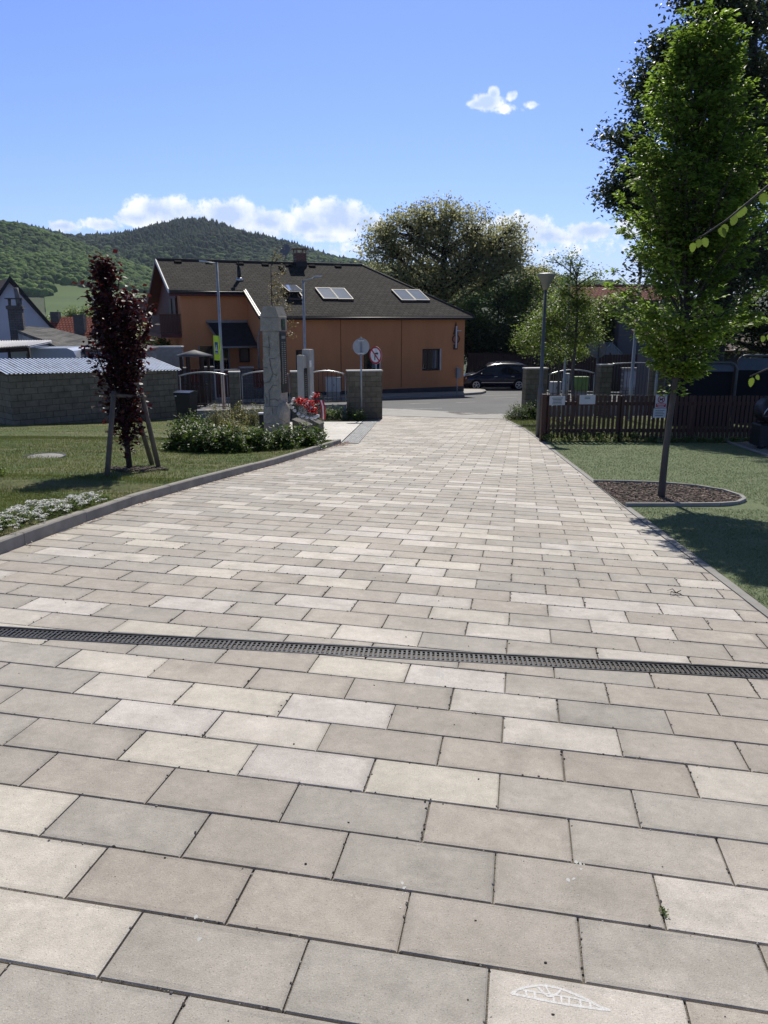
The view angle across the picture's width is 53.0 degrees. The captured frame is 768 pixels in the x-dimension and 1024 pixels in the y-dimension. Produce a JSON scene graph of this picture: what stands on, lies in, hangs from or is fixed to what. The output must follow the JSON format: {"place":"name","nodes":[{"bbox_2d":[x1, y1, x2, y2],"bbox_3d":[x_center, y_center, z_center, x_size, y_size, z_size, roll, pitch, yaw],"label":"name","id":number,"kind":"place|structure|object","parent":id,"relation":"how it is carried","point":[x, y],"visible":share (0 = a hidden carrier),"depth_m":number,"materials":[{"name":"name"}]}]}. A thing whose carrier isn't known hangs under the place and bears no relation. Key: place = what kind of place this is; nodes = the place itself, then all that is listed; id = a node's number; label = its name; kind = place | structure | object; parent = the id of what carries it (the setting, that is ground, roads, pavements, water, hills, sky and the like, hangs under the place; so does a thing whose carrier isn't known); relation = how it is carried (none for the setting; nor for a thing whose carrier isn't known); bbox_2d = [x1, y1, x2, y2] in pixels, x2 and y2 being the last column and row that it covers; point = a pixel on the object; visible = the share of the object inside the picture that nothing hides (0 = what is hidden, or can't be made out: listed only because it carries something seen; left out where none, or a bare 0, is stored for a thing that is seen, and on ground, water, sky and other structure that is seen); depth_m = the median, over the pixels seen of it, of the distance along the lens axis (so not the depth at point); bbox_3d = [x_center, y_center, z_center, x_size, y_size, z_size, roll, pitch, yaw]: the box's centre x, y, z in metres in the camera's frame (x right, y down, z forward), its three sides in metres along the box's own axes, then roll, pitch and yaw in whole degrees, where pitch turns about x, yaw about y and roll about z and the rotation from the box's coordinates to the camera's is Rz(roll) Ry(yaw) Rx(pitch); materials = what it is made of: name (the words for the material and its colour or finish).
{"place":"outdoors","nodes":[
{"label":"outdoors","id":0,"kind":"place"},
{"bbox_2d":[0,340,51,358],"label":"porch roof","id":1,"kind":"structure","parent":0,"point":[10,346],"depth_m":28.20,"materials":[{"name":"white metal"}]},
{"bbox_2d":[44,283,146,316],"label":"field","id":2,"kind":"structure","parent":0,"point":[65,296],"depth_m":789.69,"materials":[{"name":"green plant"}]},
{"bbox_2d":[0,420,287,438],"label":"lawn","id":3,"kind":"structure","parent":0,"point":[91,433],"depth_m":21.97,"materials":[{"name":"green plant"}]},
{"bbox_2d":[173,390,198,420],"bbox_3d":[-6.976,-3.750,27.239,0.620,1.092,0.786,3,15,12],"label":"wheelie bin","id":4,"kind":"object","parent":3,"relation":"on","point":[185,400],"visible":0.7,"depth_m":26.95,"materials":[{"name":"black plastic"}]},
{"bbox_2d":[203,401,233,427],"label":"shrub","id":5,"kind":"object","parent":3,"relation":"on","point":[215,418],"visible":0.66,"depth_m":23.62,"materials":[{"name":"green plant"}]},
{"bbox_2d":[0,421,332,536],"bbox_3d":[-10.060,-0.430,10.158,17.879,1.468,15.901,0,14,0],"label":"lawn","id":6,"kind":"structure","parent":0,"point":[91,484],"depth_m":11.28,"materials":[{"name":"green plant"}]},
{"bbox_2d":[0,505,44,527],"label":"flowering plant","id":7,"kind":"object","parent":6,"relation":"on","point":[25,516],"visible":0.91,"depth_m":6.77,"materials":[{"name":"white plant"}]},
{"bbox_2d":[3,499,72,519],"bbox_3d":[-3.220,-0.023,7.188,0.592,0.181,0.596,8,16,29],"label":"flowering plant","id":8,"kind":"object","parent":6,"relation":"on","point":[48,511],"visible":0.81,"depth_m":7.22,"materials":[{"name":"white plant"}]},
{"bbox_2d":[34,494,89,514],"bbox_3d":[-3.145,-0.074,7.540,0.512,0.175,0.481,11,18,36],"label":"flowering plant","id":9,"kind":"object","parent":6,"relation":"on","point":[77,506],"visible":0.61,"depth_m":7.51,"materials":[{"name":"white plant"}]},
{"bbox_2d":[72,249,159,468],"bbox_3d":[-3.712,-2.084,10.751,1.049,3.035,0.923,-9,17,-32],"label":"purple tree","id":10,"kind":"object","parent":6,"relation":"on","point":[121,368],"visible":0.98,"depth_m":10.58,"materials":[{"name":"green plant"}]},
{"bbox_2d":[104,391,160,475],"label":"tree stakes","id":11,"kind":"object","parent":6,"relation":"on","point":[113,395],"visible":0.62,"depth_m":10.85,"materials":[{"name":"brown wood"}]},
{"bbox_2d":[111,465,168,471],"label":"mulch","id":12,"kind":"object","parent":6,"relation":"on","point":[137,468],"visible":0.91,"depth_m":11.03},
{"bbox_2d":[156,415,199,450],"bbox_3d":[-3.799,-1.449,14.619,0.908,0.779,1.005,11,18,38],"label":"shrub","id":13,"kind":"object","parent":6,"relation":"on","point":[176,441],"visible":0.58,"depth_m":14.52,"materials":[{"name":"green plant"}]},
{"bbox_2d":[174,419,235,452],"bbox_3d":[-3.311,-1.406,14.413,1.102,0.762,1.059,0,14,0],"label":"shrub","id":14,"kind":"object","parent":6,"relation":"on","point":[203,441],"visible":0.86,"depth_m":14.19,"materials":[{"name":"green plant"}]},
{"bbox_2d":[208,423,252,454],"bbox_3d":[-2.919,-1.336,14.465,0.940,0.642,0.931,11,18,36],"label":"shrub","id":15,"kind":"object","parent":6,"relation":"on","point":[229,437],"visible":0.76,"depth_m":14.31,"materials":[{"name":"green plant"}]},
{"bbox_2d":[235,422,277,451],"bbox_3d":[-2.537,-1.409,14.949,1.005,0.650,0.793,7,16,26],"label":"shrub","id":16,"kind":"object","parent":6,"relation":"on","point":[258,440],"visible":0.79,"depth_m":14.84,"materials":[{"name":"green plant"}]},
{"bbox_2d":[262,423,304,449],"bbox_3d":[-2.105,-1.495,15.457,1.079,0.721,0.916,-12,19,-39],"label":"shrub","id":17,"kind":"object","parent":6,"relation":"on","point":[283,441],"visible":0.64,"depth_m":15.36,"materials":[{"name":"green plant"}]},
{"bbox_2d":[289,422,330,448],"bbox_3d":[-1.679,-1.584,16.239,0.966,0.631,0.987,-10,17,-34],"label":"shrub","id":18,"kind":"object","parent":6,"relation":"on","point":[310,440],"visible":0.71,"depth_m":16.09,"materials":[{"name":"green plant"}]},
{"bbox_2d":[176,350,212,405],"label":"garden pavilion","id":19,"kind":"structure","parent":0,"point":[194,353],"depth_m":37.59,"materials":[{"name":"grey metal"}]},
{"bbox_2d":[256,421,362,442],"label":"plaza","id":20,"kind":"structure","parent":0,"point":[342,430],"depth_m":24.32,"materials":[{"name":"grey concrete"}]},
{"bbox_2d":[260,306,289,434],"bbox_3d":[-2.826,-3.627,20.276,0.727,3.460,0.512,5,15,20],"label":"war memorial","id":21,"kind":"object","parent":20,"relation":"on","point":[276,408],"visible":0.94,"depth_m":20.13,"materials":[{"name":"stone"}]},
{"bbox_2d":[289,396,320,421],"bbox_3d":[-2.132,-2.763,20.682,0.899,0.674,0.608,2,14,10],"label":"wreath","id":22,"kind":"object","parent":21,"relation":"attached to","point":[307,403],"visible":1,"depth_m":20.58,"materials":[{"name":"red plant"}]},
{"bbox_2d":[297,349,314,422],"bbox_3d":[-2.346,-3.669,23.195,0.351,2.417,0.430,6,16,23],"label":"stone stele","id":23,"kind":"object","parent":20,"relation":"on","point":[305,375],"visible":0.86,"depth_m":22.99,"materials":[{"name":"grey stone"}]},
{"bbox_2d":[208,387,483,400],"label":"pavement","id":24,"kind":"structure","parent":0,"point":[469,390],"depth_m":45.40,"materials":[{"name":"grey concrete"}]},
{"bbox_2d":[0,416,767,1023],"bbox_3d":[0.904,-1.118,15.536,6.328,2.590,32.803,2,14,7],"label":"path","id":25,"kind":"structure","parent":0,"point":[360,504],"depth_m":3.11,"materials":[{"name":"grey concrete"}]},
{"bbox_2d":[342,420,377,443],"bbox_3d":[-0.681,-2.562,23.835,0.504,0.985,11.490,0,14,2],"label":"grooved strip","id":26,"kind":"object","parent":25,"relation":"on","point":[360,432],"visible":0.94,"depth_m":22.26,"materials":[{"name":"grey concrete"}]},
{"bbox_2d":[0,626,767,678],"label":"drain channel","id":27,"kind":"object","parent":25,"relation":"on","point":[53,634],"visible":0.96,"depth_m":4.24,"materials":[{"name":"metal"}]},
{"bbox_2d":[4,538,767,1023],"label":"joint grit","id":28,"kind":"object","parent":25,"relation":"on","point":[364,726],"visible":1,"depth_m":3.63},
{"bbox_2d":[510,984,609,1010],"bbox_3d":[0.454,1.248,1.988,0.252,0.008,0.058,3,15,10],"label":"chalk drawing","id":29,"kind":"object","parent":25,"relation":"on","point":[584,999],"visible":1,"depth_m":1.98},
{"bbox_2d":[0,0,767,295],"label":"sky","id":30,"kind":"structure","parent":0,"point":[305,122],"materials":[{"name":"blue"}]},
{"bbox_2d":[28,233,767,311],"bbox_3d":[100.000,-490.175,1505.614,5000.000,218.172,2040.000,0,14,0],"label":"hills","id":31,"kind":"structure","parent":0,"point":[38,302],"depth_m":777.47,"materials":[{"name":"green plant"}]},
{"bbox_2d":[0,216,614,307],"bbox_3d":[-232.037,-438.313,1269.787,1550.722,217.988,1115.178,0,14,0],"label":"forest","id":32,"kind":"object","parent":31,"relation":"on","point":[35,260],"visible":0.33,"depth_m":1306.01,"materials":[{"name":"green plant"}]},
{"bbox_2d":[42,312,767,608],"bbox_3d":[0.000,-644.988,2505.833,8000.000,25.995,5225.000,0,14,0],"label":"ground","id":33,"kind":"structure","parent":0,"point":[44,314],"depth_m":22.76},
{"bbox_2d":[0,276,54,358],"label":"gable house","id":34,"kind":"structure","parent":33,"relation":"on","point":[34,316],"depth_m":48.41,"materials":[{"name":"white paint"}]},
{"bbox_2d":[11,346,87,358],"bbox_3d":[-12.894,-5.099,30.267,2.588,2.717,2.020,0,14,0],"label":"white van","id":35,"kind":"object","parent":33,"relation":"on","point":[63,352],"visible":0.07,"depth_m":29.04,"materials":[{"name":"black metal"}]},
{"bbox_2d":[4,288,97,346],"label":"old barn","id":36,"kind":"structure","parent":33,"relation":"on","point":[19,330],"depth_m":37.29,"materials":[{"name":"tile"}]},
{"bbox_2d":[50,312,98,338],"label":"red roof house","id":37,"kind":"structure","parent":33,"relation":"on","point":[77,324],"depth_m":72.53,"materials":[{"name":"tile"}]},
{"bbox_2d":[0,357,180,424],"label":"block shed","id":38,"kind":"structure","parent":33,"relation":"on","point":[33,391],"depth_m":26.09,"materials":[{"name":"concrete"}]},
{"bbox_2d":[147,346,183,389],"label":"garden wall","id":39,"kind":"structure","parent":33,"relation":"on","point":[166,354],"depth_m":40.27,"materials":[{"name":"concrete"}]},
{"bbox_2d":[0,439,340,554],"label":"kerb","id":40,"kind":"structure","parent":33,"relation":"on","point":[19,538],"depth_m":8.22,"materials":[{"name":"concrete"}]},
{"bbox_2d":[179,371,230,419],"bbox_3d":[-6.822,-4.310,29.299,1.851,2.052,0.197,-2,14,-9],"label":"railing panel","id":41,"kind":"object","parent":33,"relation":"on","point":[206,411],"visible":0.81,"depth_m":29.31,"materials":[{"name":"metal"}]},
{"bbox_2d":[199,366,214,399],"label":"fence pier","id":42,"kind":"structure","parent":33,"relation":"on","point":[212,378],"depth_m":39.82,"materials":[{"name":"grey concrete"}]},
{"bbox_2d":[214,369,240,398],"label":"yard gate","id":43,"kind":"structure","parent":42,"relation":"attached to","point":[217,382],"depth_m":40.27,"materials":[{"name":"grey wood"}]},
{"bbox_2d":[228,371,240,419],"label":"block pier","id":44,"kind":"structure","parent":33,"relation":"on","point":[234,387],"depth_m":29.20,"materials":[{"name":"grey concrete"}]},
{"bbox_2d":[239,366,253,398],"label":"fence pier","id":45,"kind":"structure","parent":33,"relation":"on","point":[245,378],"depth_m":40.62,"materials":[{"name":"grey concrete"}]},
{"bbox_2d":[253,369,263,398],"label":"board fence","id":46,"kind":"object","parent":33,"relation":"on","point":[256,386],"visible":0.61,"depth_m":41.04,"materials":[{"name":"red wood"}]},
{"bbox_2d":[241,371,291,419],"bbox_3d":[-4.534,-4.394,29.667,1.915,2.087,0.197,-2,14,-9],"label":"railing panel","id":47,"kind":"object","parent":33,"relation":"on","point":[254,372],"visible":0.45,"depth_m":29.58,"materials":[{"name":"metal"}]},
{"bbox_2d":[267,245,297,337],"bbox_3d":[-3.306,-5.566,24.905,1.148,5.831,0.754,-6,16,-23],"label":"sapling","id":48,"kind":"object","parent":33,"relation":"on","point":[277,301],"visible":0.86,"depth_m":24.49,"materials":[{"name":"green plant"}]},
{"bbox_2d":[290,370,297,418],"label":"block pier","id":49,"kind":"structure","parent":33,"relation":"on","point":[294,386],"depth_m":29.55,"materials":[{"name":"grey concrete"}]},
{"bbox_2d":[144,244,474,395],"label":"orange house","id":50,"kind":"structure","parent":33,"relation":"on","point":[415,336],"depth_m":44.86,"materials":[{"name":"orange paint"}]},
{"bbox_2d":[198,346,229,393],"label":"entrance door","id":51,"kind":"structure","parent":50,"relation":"in","point":[206,349],"depth_m":44.43,"materials":[{"name":"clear glass"}]},
{"bbox_2d":[422,349,440,369],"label":"window","id":52,"kind":"structure","parent":50,"relation":"in","point":[431,358],"depth_m":46.41,"materials":[{"name":"grey glass"}]},
{"bbox_2d":[314,370,346,418],"bbox_3d":[-2.285,-4.471,30.030,1.674,2.102,0.197,-2,14,-9],"label":"railing panel","id":53,"kind":"object","parent":33,"relation":"on","point":[338,406],"visible":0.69,"depth_m":30.05,"materials":[{"name":"metal"}]},
{"bbox_2d":[353,337,368,411],"bbox_3d":[-0.870,-5.032,29.410,0.630,3.231,0.089,1,14,3],"label":"round sign","id":54,"kind":"object","parent":33,"relation":"on","point":[360,346],"visible":0.94,"depth_m":29.15,"materials":[{"name":"metal"}]},
{"bbox_2d":[346,369,382,418],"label":"block pier","id":55,"kind":"structure","parent":33,"relation":"on","point":[372,393],"depth_m":30.03,"materials":[{"name":"grey concrete"}]},
{"bbox_2d":[349,190,540,310],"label":"walnut tree","id":56,"kind":"object","parent":33,"relation":"on","point":[484,256],"visible":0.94,"depth_m":59.93,"materials":[{"name":"green plant"}]},
{"bbox_2d":[450,289,499,372],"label":"background tree","id":57,"kind":"object","parent":33,"relation":"on","point":[470,307],"visible":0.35,"depth_m":56.65,"materials":[{"name":"green plant"}]},
{"bbox_2d":[464,315,506,370],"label":"background tree","id":58,"kind":"object","parent":33,"relation":"on","point":[473,348],"visible":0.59,"depth_m":56.37,"materials":[{"name":"green plant"}]},
{"bbox_2d":[460,275,534,339],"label":"background tree","id":59,"kind":"object","parent":33,"relation":"on","point":[500,304],"visible":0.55,"depth_m":58.33,"materials":[{"name":"green plant"}]},
{"bbox_2d":[481,316,534,362],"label":"background tree","id":60,"kind":"object","parent":33,"relation":"on","point":[507,339],"visible":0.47,"depth_m":56.43,"materials":[{"name":"green plant"}]},
{"bbox_2d":[467,351,549,373],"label":"board fence","id":61,"kind":"object","parent":33,"relation":"on","point":[531,361],"visible":0.27,"depth_m":55.77,"materials":[{"name":"brown wood"}]},
{"bbox_2d":[489,265,560,345],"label":"background tree","id":62,"kind":"object","parent":33,"relation":"on","point":[526,291],"visible":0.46,"depth_m":59.08,"materials":[{"name":"green plant"}]},
{"bbox_2d":[509,260,559,352],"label":"background tree","id":63,"kind":"object","parent":33,"relation":"on","point":[541,271],"visible":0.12,"depth_m":62.67,"materials":[{"name":"green plant"}]},
{"bbox_2d":[521,367,548,414],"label":"block pier","id":64,"kind":"structure","parent":33,"relation":"on","point":[530,382],"depth_m":31.10,"materials":[{"name":"grey concrete"}]},
{"bbox_2d":[509,291,570,367],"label":"background tree","id":65,"kind":"object","parent":33,"relation":"on","point":[532,308],"visible":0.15,"depth_m":55.83,"materials":[{"name":"green plant"}]},
{"bbox_2d":[572,292,619,347],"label":"background tree","id":66,"kind":"object","parent":33,"relation":"on","point":[602,311],"visible":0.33,"depth_m":52.96,"materials":[{"name":"green plant"}]},
{"bbox_2d":[595,364,613,415],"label":"block pier","id":67,"kind":"structure","parent":33,"relation":"on","point":[603,379],"depth_m":31.84,"materials":[{"name":"grey concrete"}]},
{"bbox_2d":[561,284,678,373],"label":"tiled house","id":68,"kind":"structure","parent":33,"relation":"on","point":[605,291],"depth_m":68.05,"materials":[{"name":"red tile"}]},
{"bbox_2d":[506,419,767,617],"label":"path edging","id":69,"kind":"object","parent":33,"relation":"on","point":[748,599],"visible":0.62,"depth_m":6.93,"materials":[{"name":"concrete"}]},
{"bbox_2d":[612,300,679,366],"bbox_3d":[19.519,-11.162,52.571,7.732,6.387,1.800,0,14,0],"label":"grey house","id":70,"kind":"structure","parent":33,"relation":"on","point":[623,344],"depth_m":51.75,"materials":[{"name":"paint"}]},
{"bbox_2d":[646,365,664,414],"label":"block pier","id":71,"kind":"structure","parent":33,"relation":"on","point":[652,376],"depth_m":32.45,"materials":[{"name":"grey concrete"}]},
{"bbox_2d":[593,480,746,508],"bbox_3d":[3.914,-0.243,10.549,1.917,0.309,2.306,0,14,0],"label":"bed edging","id":72,"kind":"object","parent":33,"relation":"on","point":[704,504],"visible":0.48,"depth_m":9.67,"materials":[{"name":"concrete"}]},
{"bbox_2d":[689,185,767,386],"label":"overhanging branch","id":73,"kind":"object","parent":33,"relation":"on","point":[741,211],"visible":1,"depth_m":2.18,"materials":[{"name":"green plant"}]},
{"bbox_2d":[382,408,510,418],"bbox_3d":[2.327,-4.288,33.318,7.827,0.288,3.990,5,15,19],"label":"apron","id":74,"kind":"object","parent":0,"point":[407,412],"visible":0.81,"depth_m":32.72,"materials":[{"name":"grey concrete"}]},
{"bbox_2d":[197,387,730,416],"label":"road","id":75,"kind":"structure","parent":0,"point":[496,400],"depth_m":40.02,"materials":[{"name":"grey asphalt"}]},
{"bbox_2d":[325,377,340,400],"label":"utility box","id":76,"kind":"object","parent":75,"relation":"on","point":[331,388],"visible":0.95,"depth_m":41.04,"materials":[{"name":"metal"}]},
{"bbox_2d":[208,387,485,402],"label":"kerb","id":77,"kind":"structure","parent":75,"relation":"on","point":[410,396],"depth_m":43.49,"materials":[{"name":"concrete"}]},
{"bbox_2d":[463,361,527,389],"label":"parked car","id":78,"kind":"object","parent":75,"relation":"on","point":[501,374],"visible":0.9,"depth_m":50.52,"materials":[{"name":"black metal"}]},
{"bbox_2d":[548,369,595,415],"bbox_3d":[7.730,-4.824,31.795,2.143,2.121,0.194,-4,15,-14],"label":"railing panel","id":79,"kind":"object","parent":75,"relation":"on","point":[578,370],"visible":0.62,"depth_m":31.74,"materials":[{"name":"metal"}]},
{"bbox_2d":[546,352,637,391],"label":"board fence","id":80,"kind":"object","parent":75,"relation":"on","point":[607,359],"visible":0.28,"depth_m":48.14,"materials":[{"name":"brown wood"}]},
{"bbox_2d":[588,339,606,413],"bbox_3d":[9.007,-5.793,32.828,0.840,3.185,0.132,12,18,38],"label":"round sign","id":81,"kind":"object","parent":75,"relation":"on","point":[601,350],"visible":0.63,"depth_m":32.57,"materials":[{"name":"metal"}]},
{"bbox_2d":[620,367,636,397],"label":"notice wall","id":82,"kind":"structure","parent":75,"relation":"on","point":[625,377],"depth_m":42.58,"materials":[{"name":"concrete"}]},
{"bbox_2d":[610,362,649,415],"bbox_3d":[10.319,-5.087,32.396,1.880,2.391,0.194,-4,15,-14],"label":"railing panel","id":83,"kind":"object","parent":75,"relation":"on","point":[640,363],"visible":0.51,"depth_m":32.33,"materials":[{"name":"metal"}]},
{"bbox_2d":[631,329,763,406],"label":"dark outbuilding","id":84,"kind":"structure","parent":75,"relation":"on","point":[641,371],"depth_m":35.02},
{"bbox_2d":[574,376,588,397],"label":"utility box","id":85,"kind":"object","parent":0,"point":[583,381],"visible":0.65,"depth_m":41.41,"materials":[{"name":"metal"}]},
{"bbox_2d":[504,416,751,442],"bbox_3d":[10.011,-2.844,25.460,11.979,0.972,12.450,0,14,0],"label":"verge","id":86,"kind":"structure","parent":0,"point":[636,428],"depth_m":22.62,"materials":[{"name":"green plant"}]},
{"bbox_2d":[502,400,533,419],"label":"shrub","id":87,"kind":"object","parent":86,"relation":"on","point":[519,413],"visible":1,"depth_m":29.56,"materials":[{"name":"green plant"}]},
{"bbox_2d":[535,273,555,436],"bbox_3d":[4.201,-4.063,20.429,0.500,4.359,0.500,0,14,0],"label":"park lamp","id":88,"kind":"object","parent":86,"relation":"on","point":[545,279],"visible":0.93,"depth_m":20.28,"materials":[{"name":"grey metal"}]},
{"bbox_2d":[507,310,593,421],"bbox_3d":[5.980,-5.140,27.610,3.296,4.079,1.820,0,14,0],"label":"street tree","id":89,"kind":"object","parent":86,"relation":"on","point":[560,357],"visible":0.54,"depth_m":27.34,"materials":[{"name":"green plant"}]},
{"bbox_2d":[516,245,615,425],"bbox_3d":[6.002,-5.684,25.336,3.290,5.930,2.203,0,14,0],"label":"street tree","id":90,"kind":"object","parent":86,"relation":"on","point":[574,304],"visible":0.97,"depth_m":25.05,"materials":[{"name":"green plant"}]},
{"bbox_2d":[628,244,641,420],"bbox_3d":[9.233,-6.910,28.166,0.228,7.275,0.240,0,14,0],"label":"flag pole","id":91,"kind":"object","parent":86,"relation":"on","point":[631,383],"visible":0.34,"depth_m":28.53,"materials":[{"name":"grey metal"}]},
{"bbox_2d":[539,394,767,440],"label":"picket fence","id":92,"kind":"object","parent":86,"relation":"on","point":[620,403],"visible":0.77,"depth_m":19.52,"materials":[{"name":"brown wood"}]},
{"bbox_2d":[581,0,767,360],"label":"maple tree","id":93,"kind":"object","parent":86,"relation":"on","point":[754,19],"visible":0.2,"depth_m":24.53,"materials":[{"name":"green plant"}]},
{"bbox_2d":[672,361,737,425],"bbox_3d":[10.406,-3.794,25.102,2.073,2.230,0.215,0,14,0],"label":"tube frame","id":94,"kind":"object","parent":86,"relation":"on","point":[717,382],"visible":0.38,"depth_m":25.12,"materials":[{"name":"metal"}]},
{"bbox_2d":[664,0,767,361],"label":"maple tree","id":95,"kind":"object","parent":86,"relation":"on","point":[759,347],"visible":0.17,"depth_m":29.72,"materials":[{"name":"green plant"}]},
{"bbox_2d":[734,354,767,422],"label":"tube frame","id":96,"kind":"object","parent":86,"relation":"on","point":[748,368],"visible":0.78,"depth_m":26.83,"materials":[{"name":"metal"}]},
{"bbox_2d":[736,441,767,456],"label":"gravel","id":97,"kind":"structure","parent":86,"relation":"on","point":[751,446],"depth_m":18.14,"materials":[{"name":"grey gravel"}]},
{"bbox_2d":[749,397,767,448],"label":"barbecue","id":98,"kind":"object","parent":97,"relation":"on","point":[759,435],"visible":0.95,"depth_m":17.84,"materials":[{"name":"black metal"}]},
{"bbox_2d":[544,441,767,607],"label":"turf","id":99,"kind":"structure","parent":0,"point":[750,504],"depth_m":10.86,"materials":[{"name":"green plant"}]},
{"bbox_2d":[595,481,740,504],"bbox_3d":[3.889,-0.259,10.544,1.867,0.201,2.207,0,14,0],"label":"mulch bed","id":100,"kind":"object","parent":99,"relation":"on","point":[618,499],"visible":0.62,"depth_m":10.44,"materials":[{"name":"brown wood"}]},
{"bbox_2d":[602,0,767,497],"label":"young tree","id":101,"kind":"object","parent":100,"relation":"on","point":[695,162],"visible":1,"depth_m":8.96,"materials":[{"name":"green plant"}]},
{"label":"red pavement","id":102,"kind":"structure","parent":0,"visible":0},
{"bbox_2d":[199,260,225,408],"bbox_3d":[-7.586,-7.737,34.147,0.828,6.561,0.240,0,14,0],"label":"street lamp","id":103,"kind":"object","parent":102,"relation":"on","point":[220,339],"visible":0.88,"depth_m":34.09,"materials":[{"name":"grey metal"}]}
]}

